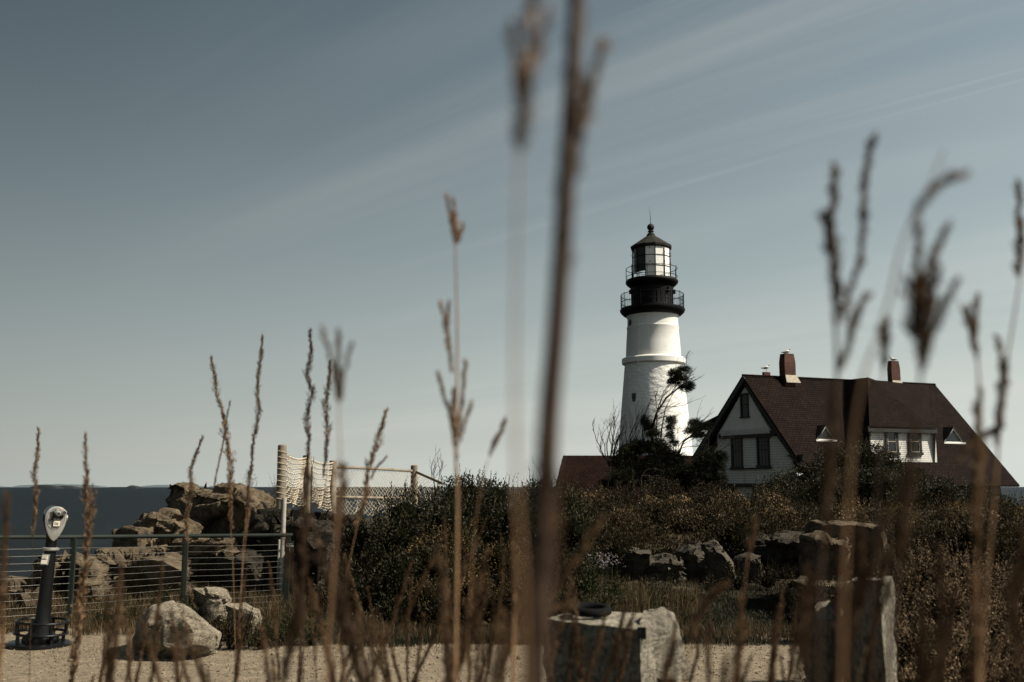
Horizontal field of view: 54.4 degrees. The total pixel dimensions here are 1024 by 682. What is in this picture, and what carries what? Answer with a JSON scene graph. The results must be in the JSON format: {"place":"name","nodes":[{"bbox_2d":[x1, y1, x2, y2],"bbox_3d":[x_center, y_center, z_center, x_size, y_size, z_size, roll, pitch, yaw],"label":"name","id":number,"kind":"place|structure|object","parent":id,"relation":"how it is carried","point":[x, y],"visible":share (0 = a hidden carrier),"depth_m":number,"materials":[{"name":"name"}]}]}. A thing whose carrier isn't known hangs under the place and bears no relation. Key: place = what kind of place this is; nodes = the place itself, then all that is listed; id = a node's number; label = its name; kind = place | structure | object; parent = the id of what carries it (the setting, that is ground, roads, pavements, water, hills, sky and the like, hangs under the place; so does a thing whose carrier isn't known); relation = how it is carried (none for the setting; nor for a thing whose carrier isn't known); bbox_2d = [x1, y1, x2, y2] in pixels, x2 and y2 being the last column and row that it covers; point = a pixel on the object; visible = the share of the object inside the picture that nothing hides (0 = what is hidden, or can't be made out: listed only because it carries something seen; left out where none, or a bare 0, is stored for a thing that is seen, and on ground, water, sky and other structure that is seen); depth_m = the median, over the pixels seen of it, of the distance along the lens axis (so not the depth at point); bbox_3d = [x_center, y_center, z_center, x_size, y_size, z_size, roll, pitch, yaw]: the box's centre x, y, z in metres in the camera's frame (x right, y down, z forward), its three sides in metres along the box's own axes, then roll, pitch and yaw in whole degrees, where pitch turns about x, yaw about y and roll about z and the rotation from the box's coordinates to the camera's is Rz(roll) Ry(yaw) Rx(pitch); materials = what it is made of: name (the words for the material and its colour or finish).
{"place":"outdoors","nodes":[
{"label":"outdoors","id":0,"kind":"place"},
{"bbox_2d":[0,491,13,681],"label":"grass stalk","id":1,"kind":"object","parent":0,"point":[6,531],"depth_m":1.56,"materials":[{"name":"plant"}]},
{"bbox_2d":[29,427,41,681],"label":"grass stalk","id":2,"kind":"object","parent":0,"point":[35,481],"depth_m":4.70,"materials":[{"name":"plant"}]},
{"bbox_2d":[28,485,63,488],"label":"wooded island","id":3,"kind":"structure","parent":0,"point":[47,487],"depth_m":5910.38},
{"bbox_2d":[13,484,106,486],"bbox_3d":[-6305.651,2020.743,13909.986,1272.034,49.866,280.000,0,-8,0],"label":"coast","id":4,"kind":"structure","parent":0,"point":[77,485],"depth_m":13797.07,"materials":[{"name":"grey"}]},
{"bbox_2d":[67,432,96,681],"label":"grass stalk","id":5,"kind":"object","parent":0,"point":[81,593],"depth_m":3.56,"materials":[{"name":"plant"}]},
{"bbox_2d":[181,435,203,679],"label":"grass stalk","id":6,"kind":"object","parent":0,"point":[190,493],"depth_m":4.56,"materials":[{"name":"plant"}]},
{"bbox_2d":[295,466,316,681],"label":"grass stalk","id":7,"kind":"object","parent":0,"point":[307,476],"depth_m":1.67,"materials":[{"name":"plant"}]},
{"bbox_2d":[316,361,332,678],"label":"grass stalk","id":8,"kind":"object","parent":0,"point":[326,410],"depth_m":4.05,"materials":[{"name":"plant"}]},
{"bbox_2d":[328,461,353,681],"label":"grass stalk","id":9,"kind":"object","parent":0,"point":[344,486],"depth_m":1.48,"materials":[{"name":"plant"}]},
{"bbox_2d":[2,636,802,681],"bbox_3d":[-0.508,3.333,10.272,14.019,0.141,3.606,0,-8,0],"label":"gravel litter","id":10,"kind":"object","parent":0,"point":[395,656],"visible":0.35,"depth_m":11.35,"materials":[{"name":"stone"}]},
{"bbox_2d":[2,615,806,681],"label":"gravel path","id":11,"kind":"structure","parent":0,"point":[18,674],"depth_m":10.48,"materials":[{"name":"gravel"}]},
{"bbox_2d":[7,506,71,650],"bbox_3d":[-5.519,2.786,11.831,0.700,1.628,0.700,3,-8,0],"label":"coin viewer","id":12,"kind":"object","parent":11,"relation":"on","point":[44,635],"visible":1,"depth_m":11.75,"materials":[{"name":"black metal"}]},
{"bbox_2d":[131,600,221,657],"bbox_3d":[-3.797,3.303,11.269,0.909,0.744,1.495,5,-10,-31],"label":"boulder","id":13,"kind":"object","parent":11,"relation":"on","point":[205,636],"visible":0.67,"depth_m":10.80,"materials":[{"name":"stone"}]},
{"bbox_2d":[436,193,473,681],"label":"grass stalk","id":14,"kind":"object","parent":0,"point":[455,422],"depth_m":1.73,"materials":[{"name":"plant"}]},
{"bbox_2d":[0,574,987,644],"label":"dry grass","id":15,"kind":"structure","parent":0,"point":[89,626],"depth_m":14.19,"materials":[{"name":"plant"}]},
{"bbox_2d":[0,487,1023,576],"bbox_3d":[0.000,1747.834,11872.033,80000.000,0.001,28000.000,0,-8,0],"label":"sea","id":16,"kind":"structure","parent":0,"point":[118,507],"depth_m":630.82,"materials":[{"name":"liquid"}]},
{"bbox_2d":[0,0,1023,486],"label":"sky","id":17,"kind":"structure","parent":0,"point":[183,183],"materials":[{"name":"blue"}]},
{"bbox_2d":[4,506,1023,647],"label":"ground","id":18,"kind":"structure","parent":0,"point":[599,570],"depth_m":17.81,"materials":[{"name":"soil"}]},
{"bbox_2d":[0,576,39,609],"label":"rock","id":19,"kind":"object","parent":18,"relation":"on","point":[15,583],"visible":0.2,"depth_m":16.23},
{"bbox_2d":[30,553,68,598],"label":"rock","id":20,"kind":"object","parent":18,"relation":"on","point":[59,581],"visible":0.13,"depth_m":16.49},
{"bbox_2d":[56,550,123,605],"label":"rock","id":21,"kind":"object","parent":18,"relation":"on","point":[101,572],"visible":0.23,"depth_m":16.16,"materials":[{"name":"stone"}]},
{"bbox_2d":[112,525,153,546],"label":"rock","id":22,"kind":"object","parent":18,"relation":"on","point":[135,542],"visible":0.18,"depth_m":19.48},
{"bbox_2d":[92,547,197,600],"bbox_3d":[-6.619,4.759,17.309,2.247,2.218,3.654,2,-8,-12],"label":"rock","id":23,"kind":"object","parent":18,"relation":"on","point":[171,567],"visible":0.3,"depth_m":17.05,"materials":[{"name":"stone"}]},
{"bbox_2d":[0,533,293,623],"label":"cable fence","id":24,"kind":"object","parent":18,"relation":"on","point":[72,565],"visible":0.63,"depth_m":14.45,"materials":[{"name":"grey metal"}]},
{"bbox_2d":[88,579,209,627],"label":"weed clump","id":25,"kind":"object","parent":18,"relation":"on","point":[190,602],"visible":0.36,"depth_m":13.34,"materials":[{"name":"green plant"}]},
{"bbox_2d":[133,508,204,543],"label":"rock","id":26,"kind":"object","parent":18,"relation":"on","point":[166,521],"visible":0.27,"depth_m":20.55,"materials":[{"name":"stone"}]},
{"bbox_2d":[146,538,243,584],"bbox_3d":[-5.781,4.800,19.387,4.448,2.085,2.502,-7,-11,40],"label":"rock","id":27,"kind":"object","parent":18,"relation":"on","point":[199,549],"visible":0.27,"depth_m":18.10,"materials":[{"name":"stone"}]},
{"bbox_2d":[165,482,275,533],"bbox_3d":[-6.823,4.641,22.543,2.968,2.957,5.224,1,-8,-5],"label":"rock","id":28,"kind":"object","parent":27,"relation":"on","point":[209,511],"visible":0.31,"depth_m":22.25,"materials":[{"name":"stone"}]},
{"bbox_2d":[192,587,231,624],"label":"boulder","id":29,"kind":"object","parent":18,"relation":"on","point":[205,597],"visible":0.6,"depth_m":13.27,"materials":[{"name":"stone"}]},
{"bbox_2d":[209,355,236,662],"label":"grass stalk","id":30,"kind":"object","parent":18,"relation":"on","point":[228,451],"depth_m":4.45,"materials":[{"name":"plant"}]},
{"bbox_2d":[198,545,272,596],"bbox_3d":[-5.319,4.775,17.749,2.023,2.151,3.345,1,-8,-6],"label":"rock","id":31,"kind":"object","parent":18,"relation":"on","point":[235,566],"visible":0.34,"depth_m":17.19,"materials":[{"name":"stone"}]},
{"bbox_2d":[225,602,261,633],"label":"boulder","id":32,"kind":"object","parent":18,"relation":"on","point":[229,607],"visible":0.23,"depth_m":12.82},
{"bbox_2d":[236,505,250,659],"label":"grass stalk","id":33,"kind":"object","parent":18,"relation":"on","point":[247,518],"depth_m":4.40,"materials":[{"name":"plant"}]},
{"bbox_2d":[204,599,285,650],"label":"weed clump","id":34,"kind":"object","parent":18,"relation":"on","point":[231,635],"visible":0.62,"depth_m":11.55,"materials":[{"name":"green plant"}]},
{"bbox_2d":[238,334,264,681],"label":"grass stalk","id":35,"kind":"object","parent":18,"relation":"on","point":[254,437],"depth_m":4.60,"materials":[{"name":"plant"}]},
{"bbox_2d":[233,514,269,550],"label":"rock","id":36,"kind":"object","parent":18,"relation":"on","point":[261,527],"visible":0.12,"depth_m":18.85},
{"bbox_2d":[243,475,296,507],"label":"cliff shrub","id":37,"kind":"object","parent":18,"relation":"on","point":[275,491],"visible":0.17,"depth_m":23.58,"materials":[{"name":"black plant"}]},
{"bbox_2d":[243,598,337,646],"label":"weed clump","id":38,"kind":"object","parent":18,"relation":"on","point":[283,629],"visible":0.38,"depth_m":11.89,"materials":[{"name":"green plant"}]},
{"bbox_2d":[243,507,340,594],"bbox_3d":[-4.179,4.560,18.302,2.086,2.947,5.091,1,-8,-7],"label":"rock","id":39,"kind":"object","parent":18,"relation":"on","point":[272,520],"visible":0.27,"depth_m":18.28,"materials":[{"name":"stone"}]},
{"bbox_2d":[301,328,316,681],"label":"grass stalk","id":40,"kind":"object","parent":18,"relation":"on","point":[309,402],"depth_m":4.20,"materials":[{"name":"plant"}]},
{"bbox_2d":[318,324,353,681],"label":"grass stalk","id":41,"kind":"object","parent":18,"relation":"on","point":[336,380],"depth_m":1.25,"materials":[{"name":"plant"}]},
{"bbox_2d":[323,510,381,558],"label":"rock","id":42,"kind":"object","parent":18,"relation":"on","point":[352,517],"visible":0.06,"depth_m":20.70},
{"bbox_2d":[276,444,443,594],"bbox_3d":[-4.099,3.995,23.381,2.637,2.571,13.008,-1,-8,9],"label":"net fence","id":43,"kind":"object","parent":18,"relation":"on","point":[281,483],"visible":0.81,"depth_m":22.96,"materials":[{"name":"fabric"}]},
{"bbox_2d":[334,407,388,673],"bbox_3d":[-0.501,1.075,3.242,0.182,1.730,0.050,0,-8,0],"label":"grass stalk","id":44,"kind":"object","parent":18,"relation":"on","point":[371,461],"depth_m":3.33,"materials":[{"name":"plant"}]},
{"bbox_2d":[320,524,467,629],"bbox_3d":[-1.604,3.342,13.704,2.318,1.617,1.843,0,-8,0],"label":"bramble bush","id":45,"kind":"object","parent":18,"relation":"on","point":[393,579],"visible":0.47,"depth_m":13.79,"materials":[{"name":"green plant"}]},
{"bbox_2d":[312,479,485,615],"bbox_3d":[-1.632,3.232,15.540,2.706,2.271,2.839,0,-8,0],"label":"bayberry bush","id":46,"kind":"object","parent":18,"relation":"on","point":[403,518],"visible":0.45,"depth_m":14.99,"materials":[{"name":"green plant"}]},
{"bbox_2d":[429,449,444,496],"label":"bare shrub","id":47,"kind":"object","parent":18,"relation":"on","point":[435,467],"visible":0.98,"depth_m":23.85,"materials":[{"name":"black plant"}]},
{"bbox_2d":[405,566,519,626],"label":"goldenrod clump","id":48,"kind":"object","parent":18,"relation":"on","point":[427,589],"visible":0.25,"depth_m":13.31,"materials":[{"name":"green plant"}]},
{"bbox_2d":[403,519,529,621],"bbox_3d":[-0.540,3.320,14.341,2.283,1.660,1.033,0,-8,0],"label":"goldenrod clump","id":49,"kind":"object","parent":18,"relation":"on","point":[496,557],"visible":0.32,"depth_m":14.27,"materials":[{"name":"green plant"}]},
{"bbox_2d":[466,417,507,681],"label":"grass stalk","id":50,"kind":"object","parent":18,"relation":"on","point":[494,441],"depth_m":1.78,"materials":[{"name":"plant"}]},
{"bbox_2d":[417,536,592,629],"bbox_3d":[-0.037,3.461,13.876,2.402,1.411,2.811,0,-8,0],"label":"weedy bush","id":51,"kind":"object","parent":18,"relation":"on","point":[487,610],"visible":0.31,"depth_m":12.93,"materials":[{"name":"green plant"}]},
{"bbox_2d":[413,464,602,602],"bbox_3d":[-0.096,3.396,17.260,3.420,2.591,3.450,0,-8,0],"label":"bayberry bush","id":52,"kind":"object","parent":18,"relation":"on","point":[504,521],"visible":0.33,"depth_m":16.46,"materials":[{"name":"green plant"}]},
{"bbox_2d":[2,508,1023,681],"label":"dry tussock","id":53,"kind":"object","parent":18,"relation":"on","point":[919,650],"visible":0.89,"depth_m":1.80,"materials":[{"name":"plant"}]},
{"bbox_2d":[517,0,612,681],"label":"grass stalk","id":54,"kind":"object","parent":18,"relation":"on","point":[543,559],"depth_m":0.62,"materials":[{"name":"plant"}]},
{"bbox_2d":[550,512,607,613],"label":"grass stalk","id":55,"kind":"object","parent":18,"relation":"on","point":[591,534],"depth_m":1.27,"materials":[{"name":"plant"}]},
{"bbox_2d":[583,553,626,585],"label":"aster clump","id":56,"kind":"object","parent":18,"relation":"on","point":[606,572],"visible":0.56,"depth_m":16.83,"materials":[{"name":"green plant"}]},
{"bbox_2d":[592,402,629,498],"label":"bare shrub","id":57,"kind":"object","parent":18,"relation":"on","point":[617,437],"visible":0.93,"depth_m":51.58,"materials":[{"name":"black plant"}]},
{"bbox_2d":[516,554,717,625],"bbox_3d":[1.472,3.694,14.522,3.005,1.178,2.597,0,-8,0],"label":"leafy weed","id":58,"kind":"object","parent":18,"relation":"on","point":[589,585],"visible":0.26,"depth_m":15.19,"materials":[{"name":"green plant"}]},
{"bbox_2d":[547,607,690,681],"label":"boulder","id":59,"kind":"object","parent":18,"relation":"on","point":[651,634],"visible":0.76,"depth_m":4.72,"materials":[{"name":"grey stone"}]},
{"bbox_2d":[569,602,611,617],"bbox_3d":[0.387,1.325,4.910,0.214,0.056,0.213,0,-8,0],"label":"iron ring","id":60,"kind":"object","parent":59,"relation":"on","point":[592,609],"visible":0.77,"depth_m":4.84,"materials":[{"name":"black"}]},
{"bbox_2d":[558,455,700,502],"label":"outbuilding","id":61,"kind":"structure","parent":18,"relation":"on","point":[594,467],"depth_m":81.94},
{"bbox_2d":[611,547,651,579],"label":"rock","id":62,"kind":"object","parent":18,"relation":"on","point":[638,562],"visible":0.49,"depth_m":18.46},
{"bbox_2d":[620,402,665,498],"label":"bare shrub","id":63,"kind":"object","parent":18,"relation":"on","point":[635,428],"visible":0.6,"depth_m":50.34,"materials":[{"name":"black plant"}]},
{"bbox_2d":[276,458,1023,601],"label":"hedge thicket","id":64,"kind":"object","parent":18,"relation":"on","point":[626,536],"visible":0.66,"depth_m":21.30,"materials":[{"name":"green plant"}]},
{"bbox_2d":[619,207,692,454],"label":"lighthouse","id":65,"kind":"object","parent":18,"relation":"on","point":[652,312],"visible":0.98,"depth_m":93.88,"materials":[{"name":"white paint"}]},
{"bbox_2d":[641,469,681,502],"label":"bare shrub","id":66,"kind":"object","parent":18,"relation":"on","point":[652,477],"visible":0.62,"depth_m":41.55,"materials":[{"name":"brown plant"}]},
{"bbox_2d":[640,553,687,585],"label":"rock","id":67,"kind":"object","parent":18,"relation":"on","point":[674,564],"visible":0.5,"depth_m":18.06,"materials":[{"name":"stone"}]},
{"bbox_2d":[594,350,742,500],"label":"juniper tree","id":68,"kind":"object","parent":18,"relation":"on","point":[660,455],"visible":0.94,"depth_m":49.46,"materials":[{"name":"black plant"}]},
{"bbox_2d":[650,581,704,593],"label":"rock","id":69,"kind":"object","parent":18,"relation":"on","point":[703,591],"visible":0.08,"depth_m":17.39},
{"bbox_2d":[672,540,706,581],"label":"rock","id":70,"kind":"object","parent":18,"relation":"on","point":[693,555],"visible":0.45,"depth_m":18.54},
{"bbox_2d":[674,471,718,506],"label":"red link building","id":71,"kind":"structure","parent":18,"relation":"on","point":[697,490],"depth_m":76.25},
{"bbox_2d":[599,558,796,600],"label":"outcrop weeds","id":72,"kind":"object","parent":18,"relation":"on","point":[767,581],"visible":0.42,"depth_m":17.49,"materials":[{"name":"green plant"}]},
{"bbox_2d":[684,578,733,681],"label":"grass stalk","id":73,"kind":"object","parent":18,"relation":"on","point":[706,603],"depth_m":1.55,"materials":[{"name":"plant"}]},
{"bbox_2d":[701,539,735,585],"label":"rock","id":74,"kind":"object","parent":18,"relation":"on","point":[716,557],"visible":0.34,"depth_m":18.16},
{"bbox_2d":[734,516,758,681],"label":"grass stalk","id":75,"kind":"object","parent":18,"relation":"on","point":[740,602],"depth_m":1.85,"materials":[{"name":"plant"}]},
{"bbox_2d":[732,552,764,582],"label":"rock","id":76,"kind":"object","parent":18,"relation":"on","point":[753,565],"visible":0.27,"depth_m":18.48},
{"bbox_2d":[728,529,803,578],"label":"rock","id":77,"kind":"object","parent":18,"relation":"on","point":[781,547],"visible":0.17,"depth_m":18.92,"materials":[{"name":"stone"}]},
{"bbox_2d":[565,488,1008,568],"bbox_3d":[6.304,4.127,22.576,11.429,1.617,5.693,-4,-9,28],"label":"seed fluff","id":78,"kind":"object","parent":18,"relation":"on","point":[800,524],"visible":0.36,"depth_m":22.47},
{"bbox_2d":[564,483,1023,534],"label":"goldenrod patches","id":79,"kind":"object","parent":18,"relation":"on","point":[852,503],"visible":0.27,"depth_m":21.56,"materials":[{"name":"plant"}]},
{"bbox_2d":[746,449,844,509],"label":"sprig shrub","id":80,"kind":"object","parent":18,"relation":"on","point":[816,491],"visible":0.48,"depth_m":35.37,"materials":[{"name":"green plant"}]},
{"bbox_2d":[793,576,841,612],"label":"rock","id":81,"kind":"object","parent":18,"relation":"on","point":[801,579],"visible":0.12,"depth_m":13.89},
{"bbox_2d":[799,600,840,681],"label":"granite post","id":82,"kind":"object","parent":18,"relation":"on","point":[828,643],"visible":0.32,"depth_m":4.79,"materials":[{"name":"stone"}]},
{"bbox_2d":[798,530,851,581],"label":"rock","id":83,"kind":"object","parent":18,"relation":"on","point":[808,550],"visible":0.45,"depth_m":14.73,"materials":[{"name":"stone"}]},
{"bbox_2d":[814,131,879,681],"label":"grass stalk","id":84,"kind":"object","parent":18,"relation":"on","point":[832,251],"depth_m":0.96,"materials":[{"name":"plant"}]},
{"bbox_2d":[795,540,902,581],"bbox_3d":[5.487,3.834,15.915,1.328,1.694,2.676,0,-8,0],"label":"rock","id":85,"kind":"object","parent":18,"relation":"on","point":[848,571],"visible":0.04,"depth_m":14.93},
{"bbox_2d":[798,520,886,568],"bbox_3d":[5.244,3.219,15.604,0.988,0.790,2.062,0,-8,0],"label":"rock","id":86,"kind":"object","parent":85,"relation":"on","point":[815,525],"visible":0.27,"depth_m":15.15,"materials":[{"name":"stone"}]},
{"bbox_2d":[691,353,1019,506],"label":"keepers house","id":87,"kind":"structure","parent":18,"relation":"on","point":[771,420],"depth_m":75.23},
{"bbox_2d":[730,438,743,467],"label":"window","id":88,"kind":"structure","parent":87,"relation":"in","point":[737,447],"depth_m":75.82,"materials":[{"name":"black glass"}]},
{"bbox_2d":[739,393,749,417],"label":"window","id":89,"kind":"structure","parent":87,"relation":"in","point":[744,397],"depth_m":75.30,"materials":[{"name":"black glass"}]},
{"bbox_2d":[756,437,770,466],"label":"window","id":90,"kind":"structure","parent":87,"relation":"in","point":[762,444],"depth_m":73.71,"materials":[{"name":"black glass"}]},
{"bbox_2d":[884,432,900,454],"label":"window","id":91,"kind":"structure","parent":87,"relation":"in","point":[892,439],"depth_m":73.65,"materials":[{"name":"white glass"}]},
{"bbox_2d":[907,433,923,454],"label":"window","id":92,"kind":"structure","parent":87,"relation":"in","point":[919,440],"depth_m":74.48,"materials":[{"name":"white glass"}]},
{"bbox_2d":[746,430,969,506],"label":"bush","id":93,"kind":"object","parent":18,"relation":"on","point":[864,474],"visible":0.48,"depth_m":42.89,"materials":[{"name":"green plant"}]},
{"bbox_2d":[787,561,946,681],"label":"undergrowth clump","id":94,"kind":"object","parent":18,"relation":"on","point":[830,597],"visible":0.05,"depth_m":11.85,"materials":[{"name":"green plant"}]},
{"bbox_2d":[849,500,892,681],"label":"grass stalk","id":95,"kind":"object","parent":18,"relation":"on","point":[881,539],"depth_m":1.07,"materials":[{"name":"plant"}]},
{"bbox_2d":[846,576,897,681],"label":"granite post","id":96,"kind":"object","parent":18,"relation":"on","point":[881,638],"visible":0.41,"depth_m":4.55,"materials":[{"name":"stone"}]},
{"bbox_2d":[870,316,891,681],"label":"grass stalk","id":97,"kind":"object","parent":18,"relation":"on","point":[884,343],"depth_m":0.99,"materials":[{"name":"plant"}]},
{"bbox_2d":[839,150,971,681],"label":"grass stalk","id":98,"kind":"object","parent":18,"relation":"on","point":[931,189],"depth_m":0.75,"materials":[{"name":"plant"}]},
{"bbox_2d":[885,218,962,681],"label":"grass stalk","id":99,"kind":"object","parent":18,"relation":"on","point":[923,328],"depth_m":0.86,"materials":[{"name":"plant"}]},
{"bbox_2d":[864,530,1023,681],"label":"seedhead thicket","id":100,"kind":"object","parent":18,"relation":"on","point":[905,635],"visible":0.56,"depth_m":7.36,"materials":[{"name":"black plant"}]},
{"bbox_2d":[885,473,1022,509],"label":"bush","id":101,"kind":"object","parent":18,"relation":"on","point":[943,491],"visible":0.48,"depth_m":37.53,"materials":[{"name":"green plant"}]},
{"bbox_2d":[953,177,1023,681],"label":"grass stalk","id":102,"kind":"object","parent":18,"relation":"on","point":[999,426],"depth_m":1.20,"materials":[{"name":"plant"}]},
{"bbox_2d":[509,539,518,681],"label":"grass stalk","id":103,"kind":"object","parent":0,"point":[514,578],"depth_m":1.46,"materials":[{"name":"plant"}]},
{"bbox_2d":[502,0,552,681],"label":"grass stalk","id":104,"kind":"object","parent":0,"point":[523,83],"depth_m":0.57,"materials":[{"name":"plant"}]},
{"bbox_2d":[320,580,798,646],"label":"lawn grass","id":105,"kind":"structure","parent":0,"point":[750,607],"depth_m":14.12,"materials":[{"name":"plant"}]},
{"bbox_2d":[800,572,816,681],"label":"grass stalk","id":106,"kind":"object","parent":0,"point":[813,580],"depth_m":1.26,"materials":[{"name":"plant"}]},
{"bbox_2d":[957,291,990,678],"bbox_3d":[0.532,0.776,1.048,0.037,1.687,0.028,0,-8,0],"label":"grass stalk","id":107,"kind":"object","parent":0,"point":[977,408],"depth_m":1.14,"materials":[{"name":"plant"}]},
{"bbox_2d":[968,570,983,681],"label":"grass stalk","id":108,"kind":"object","parent":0,"point":[976,626],"depth_m":0.97,"materials":[{"name":"plant"}]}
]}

